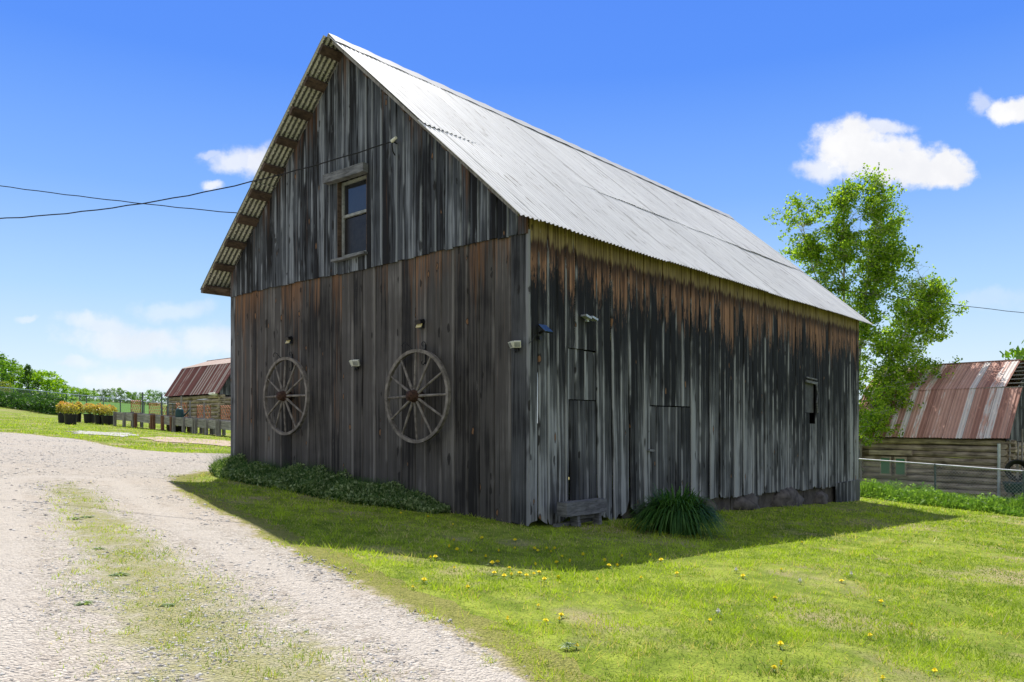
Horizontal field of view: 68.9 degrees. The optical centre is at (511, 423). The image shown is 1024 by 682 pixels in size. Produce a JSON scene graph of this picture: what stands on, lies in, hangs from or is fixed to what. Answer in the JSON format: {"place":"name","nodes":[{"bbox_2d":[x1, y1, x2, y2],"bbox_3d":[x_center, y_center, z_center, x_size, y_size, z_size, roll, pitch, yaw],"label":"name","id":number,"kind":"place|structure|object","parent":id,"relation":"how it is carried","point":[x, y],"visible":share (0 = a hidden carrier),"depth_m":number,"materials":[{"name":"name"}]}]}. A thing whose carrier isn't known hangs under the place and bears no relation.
{"place":"outdoors","nodes":[
{"label":"outdoors","id":0,"kind":"place"},
{"bbox_2d":[67,400,165,414],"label":"field","id":1,"kind":"structure","parent":0,"point":[147,407],"depth_m":109.36,"materials":[{"name":"green plant"}]},
{"bbox_2d":[0,381,13,392],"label":"tree","id":2,"kind":"object","parent":1,"relation":"on","point":[8,386],"visible":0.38,"depth_m":96.45,"materials":[{"name":"green plant"}]},
{"bbox_2d":[0,351,22,391],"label":"tree","id":3,"kind":"object","parent":1,"relation":"on","point":[4,374],"visible":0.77,"depth_m":112.51,"materials":[{"name":"green plant"}]},
{"bbox_2d":[0,358,25,392],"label":"tree","id":4,"kind":"object","parent":1,"relation":"on","point":[18,377],"visible":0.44,"depth_m":118.79,"materials":[{"name":"green plant"}]},
{"bbox_2d":[0,365,34,394],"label":"tree","id":5,"kind":"object","parent":1,"relation":"on","point":[21,367],"visible":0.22,"depth_m":121.12,"materials":[{"name":"green plant"}]},
{"bbox_2d":[4,369,36,388],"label":"tree","id":6,"kind":"object","parent":1,"relation":"on","point":[19,379],"visible":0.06,"depth_m":127.07,"materials":[{"name":"green plant"}]},
{"bbox_2d":[20,364,39,393],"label":"tree","id":7,"kind":"object","parent":1,"relation":"on","point":[27,369],"visible":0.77,"depth_m":119.68,"materials":[{"name":"green plant"}]},
{"bbox_2d":[18,369,56,395],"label":"tree","id":8,"kind":"object","parent":1,"relation":"on","point":[41,380],"visible":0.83,"depth_m":120.67,"materials":[{"name":"green plant"}]},
{"bbox_2d":[29,370,68,397],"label":"tree","id":9,"kind":"object","parent":1,"relation":"on","point":[58,381],"visible":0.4,"depth_m":124.51,"materials":[{"name":"green plant"}]},
{"bbox_2d":[41,379,71,399],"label":"tree","id":10,"kind":"object","parent":1,"relation":"on","point":[62,386],"visible":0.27,"depth_m":128.12,"materials":[{"name":"green plant"}]},
{"bbox_2d":[53,386,76,399],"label":"tree","id":11,"kind":"object","parent":1,"relation":"on","point":[71,390],"visible":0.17,"depth_m":132.31,"materials":[{"name":"green plant"}]},
{"bbox_2d":[67,387,92,400],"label":"tree","id":12,"kind":"object","parent":1,"relation":"on","point":[80,391],"visible":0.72,"depth_m":139.83,"materials":[{"name":"green plant"}]},
{"bbox_2d":[80,390,99,401],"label":"tree","id":13,"kind":"object","parent":1,"relation":"on","point":[93,393],"visible":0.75,"depth_m":141.83,"materials":[{"name":"green plant"}]},
{"bbox_2d":[100,388,116,402],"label":"tree","id":14,"kind":"object","parent":1,"relation":"on","point":[108,392],"visible":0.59,"depth_m":177.66,"materials":[{"name":"green plant"}]},
{"bbox_2d":[105,387,123,402],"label":"tree","id":15,"kind":"object","parent":1,"relation":"on","point":[113,394],"visible":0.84,"depth_m":175.77,"materials":[{"name":"green plant"}]},
{"bbox_2d":[116,390,134,403],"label":"tree","id":16,"kind":"object","parent":1,"relation":"on","point":[124,397],"visible":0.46,"depth_m":177.97,"materials":[{"name":"green plant"}]},
{"bbox_2d":[123,391,137,403],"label":"tree","id":17,"kind":"object","parent":1,"relation":"on","point":[130,394],"visible":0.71,"depth_m":175.32,"materials":[{"name":"green plant"}]},
{"bbox_2d":[137,393,151,404],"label":"tree","id":18,"kind":"object","parent":1,"relation":"on","point":[140,398],"visible":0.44,"depth_m":169.82,"materials":[{"name":"green plant"}]},
{"bbox_2d":[144,389,163,404],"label":"tree","id":19,"kind":"object","parent":1,"relation":"on","point":[153,394],"visible":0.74,"depth_m":159.36,"materials":[{"name":"green plant"}]},
{"bbox_2d":[153,392,167,404],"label":"tree","id":20,"kind":"object","parent":1,"relation":"on","point":[159,394],"visible":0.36,"depth_m":164.52,"materials":[{"name":"green plant"}]},
{"bbox_2d":[140,436,230,445],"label":"dirt path","id":21,"kind":"structure","parent":0,"point":[182,440],"depth_m":28.14,"materials":[{"name":"soil"}]},
{"bbox_2d":[0,432,605,681],"bbox_3d":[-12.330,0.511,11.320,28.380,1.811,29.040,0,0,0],"label":"gravel road","id":22,"kind":"structure","parent":0,"point":[18,642],"depth_m":5.09,"materials":[{"name":"grey gravel"}]},
{"bbox_2d":[73,600,92,605],"bbox_3d":[-2.639,1.100,4.595,0.128,0.022,0.142,0,0,-29],"label":"weed rosette","id":23,"kind":"object","parent":22,"relation":"on","point":[86,602],"visible":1,"depth_m":4.58,"materials":[{"name":"green plant"}]},
{"bbox_2d":[107,572,128,576],"bbox_3d":[-2.885,1.103,5.455,0.142,0.024,0.158,0,0,45],"label":"weed rosette","id":24,"kind":"object","parent":22,"relation":"on","point":[118,574],"visible":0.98,"depth_m":5.46,"materials":[{"name":"green plant"}]},
{"bbox_2d":[158,603,178,607],"bbox_3d":[-2.164,1.139,4.700,0.114,0.020,0.126,0,0,18],"label":"weed rosette","id":25,"kind":"object","parent":22,"relation":"on","point":[167,604],"visible":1,"depth_m":4.69,"materials":[{"name":"green plant"}]},
{"bbox_2d":[0,400,1023,681],"bbox_3d":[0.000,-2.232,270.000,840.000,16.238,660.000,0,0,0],"label":"ground","id":26,"kind":"structure","parent":0,"point":[674,666],"depth_m":6.75,"materials":[{"name":"green plant"}]},
{"bbox_2d":[0,391,74,413],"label":"hedge","id":27,"kind":"object","parent":26,"relation":"on","point":[47,404],"visible":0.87,"depth_m":56.67,"materials":[{"name":"green plant"}]},
{"bbox_2d":[55,401,66,422],"bbox_3d":[-24.088,-0.647,40.017,0.720,1.208,0.692,0,0,-45],"label":"potted shrub","id":28,"kind":"object","parent":26,"relation":"on","point":[60,415],"visible":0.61,"depth_m":39.83,"materials":[{"name":"yellow plant"}]},
{"bbox_2d":[61,402,79,423],"bbox_3d":[-22.547,-0.548,38.145,0.851,1.177,0.838,0,0,-20],"label":"potted shrub","id":29,"kind":"object","parent":26,"relation":"on","point":[70,417],"visible":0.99,"depth_m":37.96,"materials":[{"name":"yellow plant"}]},
{"bbox_2d":[74,401,82,421],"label":"potted shrub","id":30,"kind":"object","parent":26,"relation":"on","point":[80,404],"visible":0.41,"depth_m":42.46,"materials":[{"name":"yellow plant"}]},
{"bbox_2d":[0,387,175,414],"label":"chain link fence","id":31,"kind":"object","parent":26,"relation":"on","point":[144,408],"visible":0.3,"depth_m":64.41,"materials":[{"name":"metal"}]},
{"bbox_2d":[80,403,96,422],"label":"potted shrub","id":32,"kind":"object","parent":26,"relation":"on","point":[89,417],"visible":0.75,"depth_m":42.28,"materials":[{"name":"yellow plant"}]},
{"bbox_2d":[93,403,104,423],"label":"potted shrub","id":33,"kind":"object","parent":26,"relation":"on","point":[97,417],"visible":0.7,"depth_m":41.49,"materials":[{"name":"yellow plant"}]},
{"bbox_2d":[95,388,108,401],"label":"tree","id":34,"kind":"object","parent":26,"relation":"on","point":[102,390],"visible":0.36,"depth_m":179.40,"materials":[{"name":"green plant"}]},
{"bbox_2d":[69,430,138,436],"bbox_3d":[-16.348,0.378,29.606,2.836,0.227,3.974,0,0,-21],"label":"gravel patch","id":35,"kind":"object","parent":26,"relation":"on","point":[91,432],"visible":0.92,"depth_m":29.67,"materials":[{"name":"grey gravel"}]},
{"bbox_2d":[98,403,117,424],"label":"potted shrub","id":36,"kind":"object","parent":26,"relation":"on","point":[107,419],"visible":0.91,"depth_m":41.26,"materials":[{"name":"yellow plant"}]},
{"bbox_2d":[113,411,152,427],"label":"raised bed","id":37,"kind":"object","parent":26,"relation":"on","point":[124,417],"visible":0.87,"depth_m":40.12,"materials":[{"name":"grey wood"}]},
{"bbox_2d":[131,400,140,412],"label":"trellis","id":38,"kind":"object","parent":26,"relation":"on","point":[136,406],"visible":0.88,"depth_m":41.23,"materials":[{"name":"brown wood"}]},
{"bbox_2d":[134,413,169,428],"bbox_3d":[-18.960,-0.103,39.378,1.552,0.893,1.130,0,0,32],"label":"raised bed","id":39,"kind":"object","parent":26,"relation":"on","point":[145,418],"visible":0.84,"depth_m":39.15,"materials":[{"name":"grey wood"}]},
{"bbox_2d":[149,403,160,414],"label":"trellis","id":40,"kind":"object","parent":26,"relation":"on","point":[155,408],"visible":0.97,"depth_m":40.30,"materials":[{"name":"brown wood"}]},
{"bbox_2d":[161,394,162,414],"bbox_3d":[-18.689,-0.609,39.826,0.091,1.968,0.086,0,0,0],"label":"pole","id":41,"kind":"object","parent":26,"relation":"on","point":[161,404],"visible":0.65,"depth_m":39.81,"materials":[{"name":"grey metal"}]},
{"bbox_2d":[167,398,168,429],"bbox_3d":[-18.228,-0.491,39.536,0.091,1.786,0.086,0,0,0],"label":"pole","id":42,"kind":"object","parent":26,"relation":"on","point":[167,408],"visible":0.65,"depth_m":39.50,"materials":[{"name":"grey metal"}]},
{"bbox_2d":[152,415,188,431],"bbox_3d":[-17.564,-0.012,38.498,1.618,0.899,1.130,0,0,32],"label":"raised bed","id":43,"kind":"object","parent":26,"relation":"on","point":[163,420],"visible":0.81,"depth_m":38.07,"materials":[{"name":"grey wood"}]},
{"bbox_2d":[175,406,189,416],"bbox_3d":[-16.770,-0.587,38.053,0.728,0.615,0.420,0,0,-20],"label":"watering can","id":44,"kind":"object","parent":43,"relation":"on","point":[179,412],"visible":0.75,"depth_m":37.87,"materials":[{"name":"green plastic"}]},
{"bbox_2d":[167,426,186,431],"bbox_3d":[-17.165,0.259,38.276,0.960,0.300,0.960,0,0,0],"label":"tub","id":45,"kind":"object","parent":26,"relation":"on","point":[178,428],"visible":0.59,"depth_m":37.95,"materials":[{"name":"black plastic"}]},
{"bbox_2d":[189,401,190,432],"bbox_3d":[-16.619,-0.336,38.521,0.091,1.694,0.086,0,0,0],"label":"pole","id":46,"kind":"object","parent":26,"relation":"on","point":[190,409],"visible":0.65,"depth_m":38.51,"materials":[{"name":"grey metal"}]},
{"bbox_2d":[172,417,212,433],"bbox_3d":[-16.073,0.091,37.558,1.745,0.887,1.130,0,0,32],"label":"raised bed","id":47,"kind":"object","parent":26,"relation":"on","point":[183,422],"visible":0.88,"depth_m":37.40,"materials":[{"name":"grey wood"}]},
{"bbox_2d":[164,358,230,419],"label":"log barn","id":48,"kind":"structure","parent":26,"relation":"on","point":[208,382],"depth_m":58.10,"materials":[{"name":"brown wood"}]},
{"bbox_2d":[197,405,202,417],"bbox_3d":[-15.960,-0.238,38.225,0.560,1.451,0.041,0,0,32],"label":"trellis","id":49,"kind":"object","parent":26,"relation":"on","point":[200,411],"visible":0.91,"depth_m":38.23,"materials":[{"name":"brown wood"}]},
{"bbox_2d":[203,402,204,433],"bbox_3d":[-15.633,-0.260,37.900,0.091,1.647,0.086,0,0,0],"label":"pole","id":50,"kind":"object","parent":26,"relation":"on","point":[203,413],"visible":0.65,"depth_m":37.88,"materials":[{"name":"grey metal"}]},
{"bbox_2d":[205,405,210,418],"bbox_3d":[-15.445,-0.220,37.901,0.509,1.468,0.041,0,0,32],"label":"trellis","id":51,"kind":"object","parent":26,"relation":"on","point":[207,411],"visible":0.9,"depth_m":37.85,"materials":[{"name":"brown wood"}]},
{"bbox_2d":[194,418,230,435],"bbox_3d":[-14.546,0.178,36.596,1.752,0.889,1.130,0,0,32],"label":"raised bed","id":52,"kind":"object","parent":26,"relation":"on","point":[206,424],"visible":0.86,"depth_m":36.42,"materials":[{"name":"grey wood"}]},
{"bbox_2d":[217,420,230,435],"bbox_3d":[-13.206,0.267,35.751,1.338,0.878,1.130,0,0,32],"label":"raised bed","id":53,"kind":"object","parent":26,"relation":"on","point":[224,425],"visible":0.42,"depth_m":35.57,"materials":[{"name":"grey wood"}]},
{"bbox_2d":[220,405,230,419],"bbox_3d":[-14.181,-0.171,37.105,0.943,1.506,0.041,0,0,32],"label":"trellis","id":54,"kind":"object","parent":26,"relation":"on","point":[224,411],"visible":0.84,"depth_m":37.18,"materials":[{"name":"brown wood"}]},
{"bbox_2d":[206,448,450,513],"bbox_3d":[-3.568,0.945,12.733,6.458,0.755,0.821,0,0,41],"label":"weeds","id":55,"kind":"object","parent":26,"relation":"on","point":[409,502],"visible":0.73,"depth_m":12.06,"materials":[{"name":"green plant"}]},
{"bbox_2d":[200,33,872,525],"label":"barn","id":56,"kind":"structure","parent":26,"relation":"on","point":[712,353],"depth_m":12.48,"materials":[{"name":"weathered wood"},{"name":"galvanised steel"},{"name":"stone"}]},
{"bbox_2d":[0,185,236,212],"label":"overhead cable","id":57,"kind":"object","parent":56,"relation":"attached to","point":[118,200],"visible":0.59,"depth_m":18.06,"materials":[{"name":"black rubber"}]},
{"bbox_2d":[273,352,292,370],"bbox_3d":[-4.189,-1.137,13.636,0.390,0.358,0.060,0,0,7],"label":"wall hook","id":58,"kind":"object","parent":56,"relation":"attached to","point":[292,362],"depth_m":13.61,"materials":[{"name":"black metal"}]},
{"bbox_2d":[263,357,309,434],"bbox_3d":[-4.138,-0.500,13.532,1.420,1.420,0.260,0,0,41],"label":"wagon wheel","id":59,"kind":"object","parent":58,"relation":"hanging from","point":[284,396],"visible":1,"depth_m":13.49,"materials":[{"name":"grey wood"}]},
{"bbox_2d":[284,336,292,343],"bbox_3d":[-4.074,-1.525,13.602,0.125,0.140,0.103,0,0,41],"label":"solar light","id":60,"kind":"object","parent":56,"relation":"attached to","point":[288,339],"visible":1,"depth_m":13.58,"materials":[{"name":"black plastic"}]},
{"bbox_2d":[323,162,367,262],"bbox_3d":[-2.744,-3.497,12.506,1.094,1.511,0.259,0,0,41],"label":"window","id":61,"kind":"structure","parent":56,"relation":"in","point":[352,194],"depth_m":12.57,"materials":[{"name":"paint"}]},
{"bbox_2d":[349,359,359,370],"bbox_3d":[-2.604,-0.962,12.306,0.226,0.181,0.160,0,0,16],"label":"floodlight","id":62,"kind":"object","parent":56,"relation":"attached to","point":[355,364],"visible":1,"depth_m":12.25,"materials":[{"name":"white plastic"}]},
{"bbox_2d":[390,136,396,154],"bbox_3d":[-1.836,-4.324,11.608,0.108,0.246,0.233,0,0,-8],"label":"insulator","id":63,"kind":"object","parent":56,"relation":"attached to","point":[392,140],"visible":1,"depth_m":11.58,"materials":[{"name":"white ceramic"}]},
{"bbox_2d":[0,142,390,218],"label":"overhead cable","id":64,"kind":"object","parent":63,"relation":"attached to","point":[199,192],"visible":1,"depth_m":11.74,"materials":[{"name":"black rubber"}]},
{"bbox_2d":[401,341,425,364],"bbox_3d":[-1.490,-1.067,11.315,0.390,0.358,0.060,0,0,7],"label":"wall hook","id":65,"kind":"object","parent":56,"relation":"attached to","point":[423,349],"depth_m":11.29,"materials":[{"name":"black metal"}]},
{"bbox_2d":[384,349,450,442],"bbox_3d":[-1.469,-0.415,11.237,1.420,1.420,0.260,0,0,41],"label":"wagon wheel","id":66,"kind":"object","parent":65,"relation":"hanging from","point":[415,396],"visible":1,"depth_m":11.19,"materials":[{"name":"grey wood"}]},
{"bbox_2d":[414,319,424,328],"bbox_3d":[-1.398,-1.515,11.301,0.125,0.140,0.102,0,0,41],"label":"solar light","id":67,"kind":"object","parent":56,"relation":"attached to","point":[420,323],"visible":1,"depth_m":11.28,"materials":[{"name":"black plastic"}]},
{"bbox_2d":[508,340,520,352],"bbox_3d":[0.045,-1.034,10.026,0.196,0.157,0.139,0,0,66],"label":"floodlight","id":68,"kind":"object","parent":56,"relation":"attached to","point":[516,345],"visible":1,"depth_m":9.99,"materials":[{"name":"white plastic"}]},
{"bbox_2d":[529,324,552,342],"bbox_3d":[0.352,-1.198,9.999,0.177,0.288,0.428,0,0,42],"label":"solar charger","id":69,"kind":"object","parent":56,"relation":"attached to","point":[545,328],"visible":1,"depth_m":10.07,"materials":[{"name":"blue plastic"}]},
{"bbox_2d":[568,400,596,500],"bbox_3d":[1.044,0.485,10.921,0.035,1.640,0.692,0,0,42],"label":"door","id":70,"kind":"structure","parent":56,"relation":"in","point":[581,414],"depth_m":10.88,"materials":[{"name":"grey wood"}]},
{"bbox_2d":[581,314,597,321],"bbox_3d":[1.127,-1.536,10.888,0.120,0.092,0.283,0,0,42],"label":"wall lamp","id":71,"kind":"object","parent":56,"relation":"attached to","point":[587,317],"visible":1,"depth_m":10.86,"materials":[{"name":"metal"}]},
{"bbox_2d":[648,406,689,496],"bbox_3d":[2.683,0.527,12.711,0.084,1.625,1.433,0,0,42],"label":"door","id":72,"kind":"structure","parent":56,"relation":"in","point":[669,450],"depth_m":12.74,"materials":[{"name":"grey wood"}]},
{"bbox_2d":[805,376,818,412],"bbox_3d":[6.998,-0.674,17.473,0.132,0.828,0.741,0,0,42],"label":"small window","id":73,"kind":"structure","parent":56,"relation":"in","point":[809,384],"depth_m":17.52,"materials":[{"name":"grey wood"}]},
{"bbox_2d":[824,287,1023,312],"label":"overhead cable","id":74,"kind":"object","parent":56,"relation":"attached to","point":[922,300],"visible":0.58,"depth_m":24.66,"materials":[{"name":"black rubber"}]},
{"bbox_2d":[559,642,580,648],"bbox_3d":[0.337,1.322,4.454,0.114,0.020,0.126,0,0,31],"label":"weed rosette","id":75,"kind":"object","parent":26,"relation":"on","point":[568,644],"visible":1,"depth_m":4.46,"materials":[{"name":"green plant"}]},
{"bbox_2d":[553,498,606,526],"bbox_3d":[0.972,1.265,10.509,0.223,0.385,1.001,0,0,42],"label":"bench","id":76,"kind":"object","parent":26,"relation":"on","point":[578,512],"visible":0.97,"depth_m":10.39,"materials":[{"name":"grey wood"}]},
{"bbox_2d":[618,482,735,541],"bbox_3d":[2.266,1.237,10.343,1.601,0.830,1.616,0,0,29],"label":"daylily clump","id":77,"kind":"object","parent":26,"relation":"on","point":[677,514],"visible":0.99,"depth_m":10.03,"materials":[{"name":"green plant"}]},
{"bbox_2d":[697,496,716,513],"bbox_3d":[3.404,1.497,13.257,0.435,0.447,0.382,0,0,21],"label":"rock","id":78,"kind":"object","parent":26,"relation":"on","point":[710,501],"visible":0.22,"depth_m":13.17,"materials":[{"name":"stone"}]},
{"bbox_2d":[770,641,790,650],"bbox_3d":[1.707,1.405,4.747,0.107,0.052,0.106,0,0,-35],"label":"dandelion","id":79,"kind":"object","parent":26,"relation":"on","point":[780,643],"visible":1,"depth_m":4.74,"materials":[{"name":"yellow plant"}]},
{"bbox_2d":[859,444,863,481],"bbox_3d":[14.398,1.663,32.037,0.133,1.670,1.403,0,0,-40],"label":"lean to","id":80,"kind":"object","parent":26,"relation":"on","point":[860,456],"visible":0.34,"depth_m":31.57,"materials":[{"name":"grey wood"}]},
{"bbox_2d":[763,162,968,447],"bbox_3d":[15.593,-4.393,32.635,6.976,14.121,5.959,0,0,-24],"label":"birch tree","id":81,"kind":"object","parent":26,"relation":"on","point":[924,317],"visible":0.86,"depth_m":32.30,"materials":[{"name":"green plant"}]},
{"bbox_2d":[925,668,942,676],"bbox_3d":[2.509,1.472,4.434,0.085,0.048,0.081,0,0,-11],"label":"dandelion","id":82,"kind":"object","parent":26,"relation":"on","point":[934,670],"visible":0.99,"depth_m":4.43,"materials":[{"name":"yellow plant"}]},
{"bbox_2d":[859,359,1023,497],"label":"log barn","id":83,"kind":"structure","parent":26,"relation":"on","point":[968,413],"depth_m":29.63,"materials":[{"name":"brown wood"}]},
{"bbox_2d":[880,456,891,475],"bbox_3d":[15.479,1.744,30.920,0.107,0.780,0.460,0,0,-40],"label":"window","id":84,"kind":"structure","parent":83,"relation":"in","point":[887,467],"depth_m":30.84,"materials":[{"name":"green glass"}]},
{"bbox_2d":[895,457,906,475],"bbox_3d":[15.862,1.744,30.458,0.107,0.780,0.460,0,0,-40],"label":"window","id":85,"kind":"structure","parent":83,"relation":"in","point":[899,468],"depth_m":30.42,"materials":[{"name":"green glass"}]},
{"bbox_2d":[859,458,1023,499],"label":"chain link fence","id":86,"kind":"object","parent":26,"relation":"on","point":[983,468],"visible":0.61,"depth_m":20.90,"materials":[{"name":"metal"}]},
{"bbox_2d":[860,476,1023,516],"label":"tall weeds","id":87,"kind":"object","parent":26,"relation":"on","point":[1014,502],"visible":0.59,"depth_m":20.05,"materials":[{"name":"green plant"}]},
{"bbox_2d":[997,444,1000,496],"bbox_3d":[17.347,1.689,26.600,0.092,1.950,0.092,0,0,23],"label":"fence post","id":88,"kind":"object","parent":26,"relation":"on","point":[998,466],"visible":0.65,"depth_m":26.57,"materials":[{"name":"metal"}]},
{"bbox_2d":[978,340,1023,458],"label":"tree","id":89,"kind":"object","parent":26,"relation":"on","point":[1018,353],"visible":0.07,"depth_m":46.85,"materials":[{"name":"green plant"}]},
{"bbox_2d":[1009,440,1010,497],"bbox_3d":[18.409,1.674,27.609,0.104,2.151,0.066,0,0,-34],"label":"pole","id":90,"kind":"object","parent":26,"relation":"on","point":[1009,459],"visible":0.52,"depth_m":27.59,"materials":[{"name":"grey metal"}]},
{"bbox_2d":[1002,481,1021,498],"bbox_3d":[17.654,2.365,26.210,0.688,0.639,1.536,0,0,30],"label":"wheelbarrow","id":91,"kind":"object","parent":26,"relation":"on","point":[1010,488],"visible":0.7,"depth_m":25.85,"materials":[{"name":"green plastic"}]},
{"bbox_2d":[1005,459,1023,498],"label":"tire","id":92,"kind":"object","parent":26,"relation":"on","point":[1010,464],"visible":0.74,"depth_m":26.48,"materials":[{"name":"black rubber"}]},
{"bbox_2d":[1017,442,1018,465],"bbox_3d":[18.908,1.725,27.909,0.104,2.101,0.066,0,0,-34],"label":"pole","id":93,"kind":"object","parent":26,"relation":"on","point":[1018,452],"visible":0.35,"depth_m":27.89,"materials":[{"name":"grey metal"}]},
{"bbox_2d":[1021,429,1022,494],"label":"pole","id":94,"kind":"object","parent":26,"relation":"on","point":[1021,449],"visible":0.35,"depth_m":28.19,"materials":[{"name":"grey metal"}]},
{"bbox_2d":[0,0,1023,422],"label":"sky","id":95,"kind":"structure","parent":0,"point":[736,108],"materials":[{"name":"blue"}]}
]}

